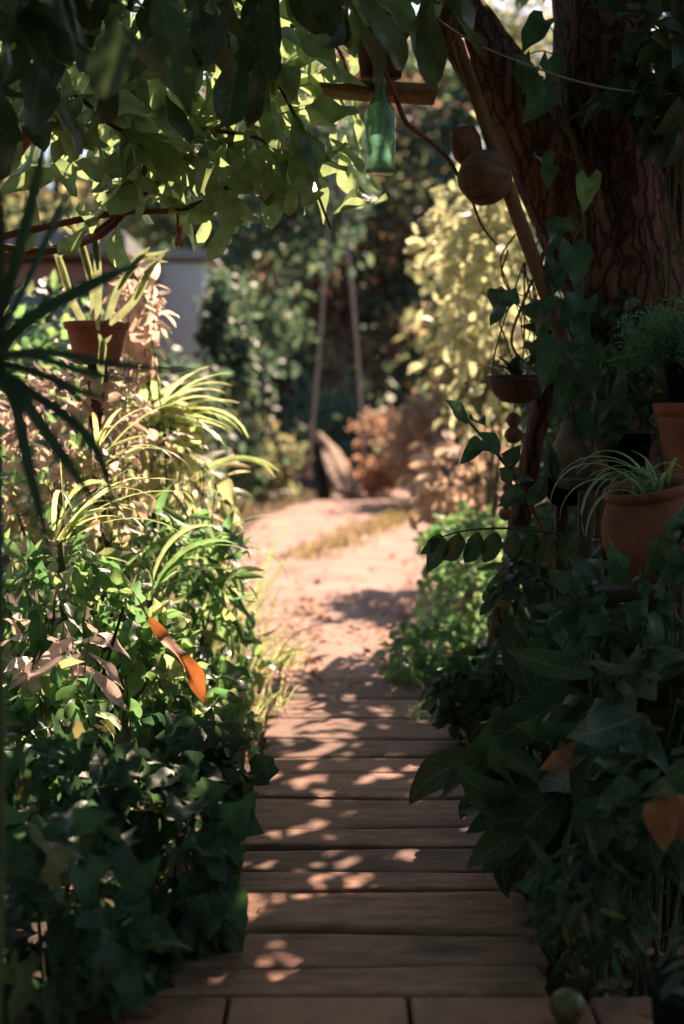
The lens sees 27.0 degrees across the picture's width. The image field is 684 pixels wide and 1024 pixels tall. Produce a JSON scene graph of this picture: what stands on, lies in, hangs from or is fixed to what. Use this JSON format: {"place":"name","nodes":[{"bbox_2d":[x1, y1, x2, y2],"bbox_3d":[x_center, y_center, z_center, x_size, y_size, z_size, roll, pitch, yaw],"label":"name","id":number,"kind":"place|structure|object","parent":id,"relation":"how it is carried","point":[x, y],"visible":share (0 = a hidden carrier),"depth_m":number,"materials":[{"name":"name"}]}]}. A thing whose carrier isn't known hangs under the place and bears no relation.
{"place":"outdoors","nodes":[
{"label":"outdoors","id":0,"kind":"place"},
{"bbox_2d":[3,997,652,1023],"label":"tile paving","id":1,"kind":"structure","parent":0,"point":[378,1010],"depth_m":2.72,"materials":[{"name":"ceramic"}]},
{"bbox_2d":[0,120,214,1023],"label":"spiky dracaena","id":2,"kind":"object","parent":1,"relation":"on","point":[19,394],"visible":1,"depth_m":2.26,"materials":[{"name":"green plant"}]},
{"bbox_2d":[549,987,584,1023],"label":"lime","id":3,"kind":"object","parent":1,"relation":"on","point":[566,1005],"visible":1,"depth_m":2.63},
{"bbox_2d":[216,487,448,690],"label":"dirt path","id":4,"kind":"structure","parent":0,"point":[382,583],"depth_m":10.97,"materials":[{"name":"soil"}]},
{"bbox_2d":[248,633,325,669],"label":"grass clump","id":5,"kind":"object","parent":4,"relation":"on","point":[290,661],"visible":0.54,"depth_m":6.80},
{"bbox_2d":[306,180,331,477],"bbox_3d":[-0.343,-2.949,22.924,0.466,4.805,0.146,-2,4,-27],"label":"slender pole","id":6,"kind":"object","parent":4,"relation":"on","point":[318,357],"visible":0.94,"depth_m":22.89,"materials":[{"name":"brown wood"}]},
{"bbox_2d":[341,190,367,469],"bbox_3d":[0.163,-3.134,22.922,0.508,4.914,0.125,1,4,25],"label":"slender pole","id":7,"kind":"object","parent":4,"relation":"on","point":[357,349],"visible":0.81,"depth_m":22.87,"materials":[{"name":"brown wood"}]},
{"bbox_2d":[33,494,683,1023],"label":"leaf litter","id":8,"kind":"object","parent":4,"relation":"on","point":[615,984],"visible":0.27,"depth_m":7.19,"materials":[{"name":"brown plant"}]},
{"bbox_2d":[16,0,664,431],"label":"sky","id":9,"kind":"structure","parent":0,"point":[495,3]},
{"bbox_2d":[3,441,679,1023],"bbox_3d":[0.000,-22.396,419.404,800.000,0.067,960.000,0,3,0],"label":"ground","id":10,"kind":"structure","parent":0,"point":[557,981],"depth_m":5.12,"materials":[{"name":"soil"}]},
{"bbox_2d":[3,655,121,806],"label":"leafy plant","id":11,"kind":"object","parent":10,"relation":"on","point":[56,694],"visible":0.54,"depth_m":3.68,"materials":[{"name":"green plant"}]},
{"bbox_2d":[2,613,129,801],"bbox_3d":[-0.789,0.620,3.906,0.396,0.725,0.328,-2,4,-32],"label":"caladium","id":12,"kind":"object","parent":10,"relation":"on","point":[51,657],"visible":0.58,"depth_m":3.86,"materials":[{"name":"pink plant"}]},
{"bbox_2d":[2,525,144,807],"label":"leafy plant","id":13,"kind":"object","parent":10,"relation":"on","point":[45,575],"visible":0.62,"depth_m":4.14,"materials":[{"name":"green plant"}]},
{"bbox_2d":[2,434,156,779],"bbox_3d":[-0.910,0.334,4.733,0.573,1.203,0.503,2,4,34],"label":"leafy plant","id":14,"kind":"object","parent":10,"relation":"on","point":[121,529],"visible":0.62,"depth_m":4.63,"materials":[{"name":"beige plant"}]},
{"bbox_2d":[0,358,160,768],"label":"leafy plant","id":15,"kind":"object","parent":10,"relation":"on","point":[110,388],"visible":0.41,"depth_m":4.91,"materials":[{"name":"beige plant"}]},
{"bbox_2d":[0,231,160,545],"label":"garden house","id":16,"kind":"structure","parent":10,"relation":"on","point":[73,263],"depth_m":14.09,"materials":[{"name":"pink paint"}]},
{"bbox_2d":[6,287,90,388],"bbox_3d":[-2.921,-1.725,14.099,0.900,1.000,0.092,0,3,0],"label":"window","id":17,"kind":"structure","parent":16,"relation":"in","point":[39,298],"depth_m":14.04,"materials":[{"name":"grey glass"}]},
{"bbox_2d":[5,714,161,934],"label":"heart leaf plant","id":18,"kind":"object","parent":10,"relation":"on","point":[31,775],"visible":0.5,"depth_m":3.05,"materials":[{"name":"green plant"}]},
{"bbox_2d":[0,269,176,616],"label":"leafy shrub","id":19,"kind":"object","parent":10,"relation":"on","point":[34,340],"visible":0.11,"depth_m":6.62,"materials":[{"name":"green plant"}]},
{"bbox_2d":[3,799,192,1023],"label":"heart leaf plant","id":20,"kind":"object","parent":10,"relation":"on","point":[87,954],"visible":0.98,"depth_m":2.59,"materials":[{"name":"green plant"}]},
{"bbox_2d":[87,364,112,729],"bbox_3d":[-0.852,0.200,5.019,0.090,1.438,0.082,0,3,0],"label":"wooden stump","id":21,"kind":"object","parent":10,"relation":"on","point":[96,405],"visible":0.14,"depth_m":4.96,"materials":[{"name":"brown wood"}]},
{"bbox_2d":[49,206,168,394],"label":"potted plant","id":22,"kind":"object","parent":21,"relation":"on","point":[95,336],"visible":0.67,"depth_m":4.87,"materials":[{"name":"plant"}]},
{"bbox_2d":[0,0,216,249],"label":"garden tree","id":23,"kind":"object","parent":10,"relation":"on","point":[10,204],"visible":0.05,"depth_m":22.20,"materials":[{"name":"green plant"}]},
{"bbox_2d":[4,591,223,746],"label":"leafy shrub","id":24,"kind":"object","parent":10,"relation":"on","point":[214,669],"visible":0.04,"depth_m":5.12,"materials":[{"name":"green plant"}]},
{"bbox_2d":[43,885,185,998],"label":"heart leaf plant","id":25,"kind":"object","parent":10,"relation":"on","point":[168,959],"visible":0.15,"depth_m":2.82,"materials":[{"name":"green plant"}]},
{"bbox_2d":[21,555,209,788],"bbox_3d":[-0.663,0.547,4.245,0.546,0.835,0.515,0,3,0],"label":"leafy plant","id":26,"kind":"object","parent":10,"relation":"on","point":[155,666],"visible":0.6,"depth_m":4.14,"materials":[{"name":"green plant"}]},
{"bbox_2d":[128,585,207,708],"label":"dry leaf","id":27,"kind":"object","parent":26,"relation":"hanging from","point":[195,675],"visible":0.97,"depth_m":3.96,"materials":[{"name":"brown plant"}]},
{"bbox_2d":[52,459,194,621],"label":"arching blade plant","id":28,"kind":"object","parent":10,"relation":"on","point":[71,525],"visible":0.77,"depth_m":4.18,"materials":[{"name":"green plant"}]},
{"bbox_2d":[64,401,191,742],"bbox_3d":[-0.672,0.286,4.678,0.377,1.305,0.777,0,3,0],"label":"arching blade plant","id":29,"kind":"object","parent":10,"relation":"on","point":[98,435],"visible":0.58,"depth_m":4.66,"materials":[{"name":"green plant"}]},
{"bbox_2d":[101,254,178,743],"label":"leafy plant","id":30,"kind":"object","parent":10,"relation":"on","point":[140,331],"visible":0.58,"depth_m":5.18,"materials":[{"name":"beige plant"}]},
{"bbox_2d":[58,524,257,638],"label":"arching blade plant","id":31,"kind":"object","parent":10,"relation":"on","point":[173,563],"visible":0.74,"depth_m":4.51,"materials":[{"name":"green plant"}]},
{"bbox_2d":[110,391,212,599],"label":"leafy plant","id":32,"kind":"object","parent":10,"relation":"on","point":[193,440],"visible":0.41,"depth_m":5.31,"materials":[{"name":"green plant"}]},
{"bbox_2d":[84,329,252,540],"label":"garden shrub","id":33,"kind":"object","parent":10,"relation":"on","point":[211,440],"visible":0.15,"depth_m":13.71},
{"bbox_2d":[86,763,257,959],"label":"heart leaf plant","id":34,"kind":"object","parent":10,"relation":"on","point":[203,903],"visible":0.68,"depth_m":3.03,"materials":[{"name":"green plant"}]},
{"bbox_2d":[93,483,264,667],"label":"leafy plant","id":35,"kind":"object","parent":10,"relation":"on","point":[213,604],"visible":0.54,"depth_m":4.85,"materials":[{"name":"green plant"}]},
{"bbox_2d":[137,250,222,533],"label":"white shed","id":36,"kind":"structure","parent":10,"relation":"on","point":[185,274],"depth_m":16.39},
{"bbox_2d":[115,366,247,563],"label":"strap leaf plant","id":37,"kind":"object","parent":10,"relation":"on","point":[166,391],"visible":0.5,"depth_m":5.39,"materials":[{"name":"green plant"}]},
{"bbox_2d":[131,444,255,639],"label":"leafy plant","id":38,"kind":"object","parent":10,"relation":"on","point":[209,476],"visible":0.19,"depth_m":5.89,"materials":[{"name":"green plant"}]},
{"bbox_2d":[130,660,262,759],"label":"leafy plant","id":39,"kind":"object","parent":10,"relation":"on","point":[230,689],"visible":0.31,"depth_m":4.39,"materials":[{"name":"green plant"}]},
{"bbox_2d":[133,707,278,870],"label":"heart leaf plant","id":40,"kind":"object","parent":10,"relation":"on","point":[209,747],"visible":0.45,"depth_m":3.62,"materials":[{"name":"green plant"}]},
{"bbox_2d":[152,481,289,699],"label":"arching blade plant","id":41,"kind":"object","parent":10,"relation":"on","point":[198,554],"visible":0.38,"depth_m":5.32,"materials":[{"name":"green plant"}]},
{"bbox_2d":[188,250,263,519],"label":"garden shrub","id":42,"kind":"object","parent":10,"relation":"on","point":[219,342],"visible":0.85,"depth_m":15.34,"materials":[{"name":"plant"}]},
{"bbox_2d":[179,455,279,599],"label":"arching leaf plant","id":43,"kind":"object","parent":10,"relation":"on","point":[225,487],"visible":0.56,"depth_m":5.28,"materials":[{"name":"green plant"}]},
{"bbox_2d":[66,60,396,500],"bbox_3d":[-1.778,-4.422,23.881,4.806,8.579,4.462,2,4,37],"label":"garden tree","id":44,"kind":"object","parent":10,"relation":"on","point":[306,227],"visible":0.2,"depth_m":23.41,"materials":[{"name":"green plant"}]},
{"bbox_2d":[193,610,278,719],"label":"leafy plant","id":45,"kind":"object","parent":10,"relation":"on","point":[242,659],"visible":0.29,"depth_m":5.47,"materials":[{"name":"green plant"}]},
{"bbox_2d":[0,0,483,267],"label":"broadleaf tree","id":46,"kind":"object","parent":10,"relation":"on","point":[70,70],"visible":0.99,"depth_m":3.78,"materials":[{"name":"green plant"}]},
{"bbox_2d":[474,262,540,403],"bbox_3d":[0.516,-0.575,4.572,0.271,0.455,0.246,2,4,31],"label":"hanging planter","id":47,"kind":"object","parent":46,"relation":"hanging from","point":[516,385],"visible":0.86,"depth_m":4.53,"materials":[{"name":"brown ceramic"}]},
{"bbox_2d":[498,404,522,529],"bbox_3d":[0.545,-0.147,4.599,0.076,0.411,0.058,0,3,0],"label":"pod string","id":48,"kind":"object","parent":47,"relation":"hanging from","point":[513,434],"visible":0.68,"depth_m":4.58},
{"bbox_2d":[163,515,324,658],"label":"grass clump","id":49,"kind":"object","parent":10,"relation":"on","point":[248,604],"visible":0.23,"depth_m":7.35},
{"bbox_2d":[212,314,289,505],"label":"garden shrub","id":50,"kind":"object","parent":10,"relation":"on","point":[266,393],"visible":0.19,"depth_m":19.83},
{"bbox_2d":[186,585,316,709],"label":"grass clump","id":51,"kind":"object","parent":10,"relation":"on","point":[228,658],"visible":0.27,"depth_m":6.03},
{"bbox_2d":[49,487,485,605],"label":"grass","id":52,"kind":"structure","parent":10,"relation":"on","point":[384,521],"depth_m":15.99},
{"bbox_2d":[235,399,314,504],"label":"garden shrub","id":53,"kind":"object","parent":10,"relation":"on","point":[284,476],"visible":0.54,"depth_m":22.79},
{"bbox_2d":[126,29,461,462],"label":"garden tree","id":54,"kind":"object","parent":10,"relation":"on","point":[310,359],"visible":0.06,"depth_m":41.13,"materials":[{"name":"green plant"}]},
{"bbox_2d":[274,365,383,482],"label":"garden shrub","id":55,"kind":"object","parent":10,"relation":"on","point":[335,435],"visible":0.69,"depth_m":30.68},
{"bbox_2d":[1,42,656,464],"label":"distant wood","id":56,"kind":"object","parent":10,"relation":"on","point":[393,404],"visible":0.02,"depth_m":51.05,"materials":[{"name":"plant"}]},
{"bbox_2d":[306,424,365,499],"bbox_3d":[-0.106,-0.842,24.676,0.696,1.374,1.796,-1,3,-21],"label":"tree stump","id":57,"kind":"object","parent":10,"relation":"on","point":[331,463],"visible":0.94,"depth_m":24.66,"materials":[{"name":"brown wood"}]},
{"bbox_2d":[156,676,548,1012],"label":"boardwalk","id":58,"kind":"structure","parent":10,"relation":"on","point":[315,928],"depth_m":3.50,"materials":[{"name":"brown wood"}]},
{"bbox_2d":[237,9,471,474],"bbox_3d":[-0.025,-7.317,37.779,6.634,12.786,6.348,-3,4,-38],"label":"garden tree","id":59,"kind":"object","parent":10,"relation":"on","point":[368,352],"visible":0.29,"depth_m":37.68,"materials":[{"name":"green plant"}]},
{"bbox_2d":[345,406,431,496],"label":"garden shrub","id":60,"kind":"object","parent":10,"relation":"on","point":[375,478],"visible":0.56,"depth_m":24.88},
{"bbox_2d":[378,387,453,498],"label":"garden shrub","id":61,"kind":"object","parent":10,"relation":"on","point":[405,432],"visible":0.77,"depth_m":21.82,"materials":[{"name":"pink plant"}]},
{"bbox_2d":[375,601,481,686],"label":"leafy plant","id":62,"kind":"object","parent":10,"relation":"on","point":[415,638],"visible":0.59,"depth_m":6.26,"materials":[{"name":"green plant"}]},
{"bbox_2d":[324,10,535,462],"bbox_3d":[2.314,-7.382,38.513,6.262,12.865,4.915,0,3,0],"label":"garden tree","id":63,"kind":"object","parent":10,"relation":"on","point":[460,95],"visible":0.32,"depth_m":38.07,"materials":[{"name":"green plant"}]},
{"bbox_2d":[360,0,551,464],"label":"garden tree","id":64,"kind":"object","parent":10,"relation":"on","point":[506,27],"visible":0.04,"depth_m":41.99,"materials":[{"name":"green plant"}]},
{"bbox_2d":[396,402,520,612],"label":"straw shrub","id":65,"kind":"object","parent":10,"relation":"on","point":[432,479],"visible":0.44,"depth_m":9.37,"materials":[{"name":"beige plant"}]},
{"bbox_2d":[411,500,507,621],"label":"leafy shrub","id":66,"kind":"object","parent":10,"relation":"on","point":[483,519],"visible":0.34,"depth_m":8.36,"materials":[{"name":"green plant"}]},
{"bbox_2d":[393,179,541,471],"bbox_3d":[3.173,-3.175,24.877,4.585,5.976,3.736,0,3,0],"label":"garden tree","id":67,"kind":"object","parent":10,"relation":"on","point":[409,314],"visible":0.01,"depth_m":24.72,"materials":[{"name":"green plant"}]},
{"bbox_2d":[414,528,521,644],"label":"leafy plant","id":68,"kind":"object","parent":10,"relation":"on","point":[453,587],"visible":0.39,"depth_m":7.13,"materials":[{"name":"green plant"}]},
{"bbox_2d":[409,204,530,509],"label":"leafy shrub","id":69,"kind":"object","parent":10,"relation":"on","point":[447,375],"visible":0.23,"depth_m":11.35,"materials":[{"name":"plant"}]},
{"bbox_2d":[419,636,522,743],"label":"leafy plant","id":70,"kind":"object","parent":10,"relation":"on","point":[463,683],"visible":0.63,"depth_m":4.97,"materials":[{"name":"green plant"}]},
{"bbox_2d":[404,111,545,629],"bbox_3d":[0.859,-0.854,8.514,0.979,3.151,1.137,0,3,0],"label":"yellow shrub","id":71,"kind":"object","parent":10,"relation":"on","point":[484,255],"visible":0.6,"depth_m":8.47,"materials":[{"name":"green plant"}]},
{"bbox_2d":[421,527,576,571],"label":"feather leaf plant","id":72,"kind":"object","parent":10,"relation":"on","point":[544,550],"visible":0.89,"depth_m":3.93,"materials":[{"name":"green plant"}]},
{"bbox_2d":[445,400,554,588],"bbox_3d":[0.762,0.248,5.063,0.296,1.250,2.057,1,3,19],"label":"sapling","id":73,"kind":"object","parent":10,"relation":"on","point":[514,494],"visible":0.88,"depth_m":4.14,"materials":[{"name":"green plant"}]},
{"bbox_2d":[454,0,553,278],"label":"garden tree","id":74,"kind":"object","parent":10,"relation":"on","point":[514,18],"visible":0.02,"depth_m":41.53,"materials":[{"name":"green plant"}]},
{"bbox_2d":[409,613,600,897],"bbox_3d":[0.537,0.630,3.643,0.604,0.738,0.524,-3,4,-39],"label":"broad leaf plant","id":75,"kind":"object","parent":10,"relation":"on","point":[436,772],"visible":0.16,"depth_m":3.61,"materials":[{"name":"green plant"}]},
{"bbox_2d":[477,374,554,717],"bbox_3d":[0.640,0.092,5.210,0.341,1.593,0.106,0,3,0],"label":"wooden post","id":76,"kind":"object","parent":10,"relation":"on","point":[534,438],"visible":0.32,"depth_m":5.17,"materials":[{"name":"brown wood"}]},
{"bbox_2d":[450,731,626,959],"bbox_3d":[0.498,0.759,3.263,0.517,0.525,0.456,0,3,0],"label":"broad leaf plant","id":77,"kind":"object","parent":10,"relation":"on","point":[488,798],"visible":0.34,"depth_m":3.19,"materials":[{"name":"green plant"}]},
{"bbox_2d":[479,516,601,760],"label":"leafy plant","id":78,"kind":"object","parent":10,"relation":"on","point":[533,571],"visible":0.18,"depth_m":4.53,"materials":[{"name":"green plant"}]},
{"bbox_2d":[503,292,577,525],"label":"leafy shrub","id":79,"kind":"object","parent":10,"relation":"on","point":[544,510],"visible":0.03,"depth_m":6.23,"materials":[{"name":"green plant"}]},
{"bbox_2d":[420,0,683,622],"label":"old tree","id":80,"kind":"object","parent":10,"relation":"on","point":[623,217],"visible":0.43,"depth_m":4.68,"materials":[{"name":"brown plant"}]},
{"bbox_2d":[320,79,437,104],"bbox_3d":[0.108,-1.942,4.348,0.365,1.344,0.160,0,3,0],"label":"hanging shelf","id":81,"kind":"object","parent":80,"relation":"hanging from","point":[425,93],"visible":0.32,"depth_m":4.33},
{"bbox_2d":[365,72,394,176],"bbox_3d":[0.115,-1.198,4.290,0.093,0.359,0.093,-3,4,-42],"label":"glass bottle","id":82,"kind":"object","parent":81,"relation":"hanging from","point":[380,137],"visible":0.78,"depth_m":4.26,"materials":[{"name":"green"}]},
{"bbox_2d":[349,0,443,80],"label":"potted plant","id":83,"kind":"object","parent":81,"relation":"on","point":[366,66],"visible":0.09,"depth_m":4.34,"materials":[{"name":"green plant"}]},
{"bbox_2d":[499,234,562,372],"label":"dry vine","id":84,"kind":"object","parent":80,"relation":"hanging from","point":[542,256],"visible":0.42,"depth_m":4.71,"materials":[{"name":"green plant"}]},
{"bbox_2d":[487,0,629,459],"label":"heart leaf vine","id":85,"kind":"object","parent":80,"relation":"attached to","point":[553,362],"visible":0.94,"depth_m":4.35,"materials":[{"name":"green plant"}]},
{"bbox_2d":[539,399,592,505],"bbox_3d":[0.666,-0.218,4.201,0.176,0.400,0.191,0,3,0],"label":"hanging bowl","id":86,"kind":"object","parent":80,"relation":"hanging from","point":[552,461],"visible":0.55,"depth_m":4.14,"materials":[{"name":"black plastic"}]},
{"bbox_2d":[553,419,593,475],"bbox_3d":[0.680,-0.176,4.215,0.132,0.197,0.130,0,3,0],"label":"gourd","id":87,"kind":"object","parent":86,"relation":"in","point":[578,450],"visible":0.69,"depth_m":4.17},
{"bbox_2d":[552,57,682,136],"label":"epiphyte","id":88,"kind":"object","parent":80,"relation":"attached to","point":[628,65],"visible":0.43,"depth_m":4.33,"materials":[{"name":"green plant"}]},
{"bbox_2d":[452,38,681,634],"bbox_3d":[0.831,-0.207,4.408,0.993,2.529,0.077,1,3,9],"label":"leaning pole","id":89,"kind":"object","parent":10,"relation":"on","point":[534,262],"visible":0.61,"depth_m":4.39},
{"bbox_2d":[450,125,481,164],"bbox_3d":[0.388,-1.143,4.443,0.103,0.125,0.089,0,3,0],"label":"coconut shell","id":90,"kind":"object","parent":89,"relation":"hanging from","point":[465,141],"visible":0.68,"depth_m":4.41},
{"bbox_2d":[457,149,511,205],"bbox_3d":[0.438,-1.027,4.367,0.169,0.170,0.168,0,3,0],"label":"coconut","id":91,"kind":"object","parent":89,"relation":"hanging from","point":[484,177],"visible":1,"depth_m":4.31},
{"bbox_2d":[464,675,683,872],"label":"broad leaf plant","id":92,"kind":"object","parent":10,"relation":"on","point":[537,814],"visible":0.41,"depth_m":3.20,"materials":[{"name":"green plant"}]},
{"bbox_2d":[519,289,663,597],"bbox_3d":[0.834,0.090,4.773,0.512,1.685,0.504,0,3,0],"label":"leafy plant","id":93,"kind":"object","parent":10,"relation":"on","point":[601,312],"visible":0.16,"depth_m":4.62,"materials":[{"name":"green plant"}]},
{"bbox_2d":[513,823,670,1004],"bbox_3d":[0.510,0.829,2.907,0.320,0.424,0.290,0,3,0],"label":"seedling patch","id":94,"kind":"object","parent":10,"relation":"on","point":[616,908],"visible":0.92,"depth_m":2.87,"materials":[{"name":"green plant"}]},
{"bbox_2d":[527,578,658,695],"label":"leafy plant","id":95,"kind":"object","parent":10,"relation":"on","point":[542,638],"visible":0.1,"depth_m":3.77,"materials":[{"name":"green plant"}]},
{"bbox_2d":[507,635,683,973],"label":"broad leaf plant","id":96,"kind":"object","parent":10,"relation":"on","point":[642,673],"visible":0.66,"depth_m":3.10,"materials":[{"name":"green plant"}]},
{"bbox_2d":[548,540,681,934],"bbox_3d":[0.632,0.537,3.295,0.330,0.960,0.343,0,3,0],"label":"leafy plant","id":97,"kind":"object","parent":10,"relation":"on","point":[584,624],"visible":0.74,"depth_m":3.23,"materials":[{"name":"green plant"}]},
{"bbox_2d":[548,475,683,787],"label":"plant stand","id":98,"kind":"object","parent":10,"relation":"on","point":[616,594],"visible":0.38,"depth_m":3.85,"materials":[{"name":"brown wood"}]},
{"bbox_2d":[560,340,667,476],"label":"plant","id":99,"kind":"object","parent":98,"relation":"on","point":[634,405],"visible":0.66,"depth_m":4.14,"materials":[{"name":"plant"}]},
{"bbox_2d":[550,450,683,583],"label":"potted plant","id":100,"kind":"object","parent":98,"relation":"on","point":[642,508],"visible":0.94,"depth_m":3.46,"materials":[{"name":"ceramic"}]},
{"bbox_2d":[652,403,683,472],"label":"terracotta pot","id":101,"kind":"object","parent":98,"relation":"on","point":[670,417],"visible":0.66,"depth_m":3.92,"materials":[{"name":"ceramic"}]},
{"bbox_2d":[599,291,683,402],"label":"potted plant","id":102,"kind":"object","parent":101,"relation":"on","point":[671,354],"visible":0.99,"depth_m":3.92,"materials":[{"name":"plant"}]},
{"bbox_2d":[568,712,683,996],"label":"dark undergrowth","id":103,"kind":"object","parent":10,"relation":"on","point":[604,817],"visible":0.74,"depth_m":2.88,"materials":[{"name":"green plant"}]},
{"bbox_2d":[643,792,677,851],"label":"dry leaf","id":104,"kind":"object","parent":103,"relation":"attached to","point":[660,815],"visible":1,"depth_m":2.76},
{"bbox_2d":[586,0,683,607],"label":"climbing vine","id":105,"kind":"object","parent":10,"relation":"on","point":[652,101],"visible":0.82,"depth_m":4.32,"materials":[{"name":"green plant"}]},
{"bbox_2d":[642,505,683,955],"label":"leafy plant","id":106,"kind":"object","parent":10,"relation":"on","point":[669,564],"visible":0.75,"depth_m":3.20,"materials":[{"name":"green plant"}]},
{"bbox_2d":[646,880,683,1023],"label":"ribbed pot","id":107,"kind":"object","parent":10,"relation":"on","point":[665,980],"visible":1,"depth_m":2.33,"materials":[{"name":"black plastic"}]},
{"bbox_2d":[384,68,497,244],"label":"bare vine","id":108,"kind":"object","parent":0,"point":[434,145],"visible":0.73,"depth_m":4.33,"materials":[{"name":"brown plant"}]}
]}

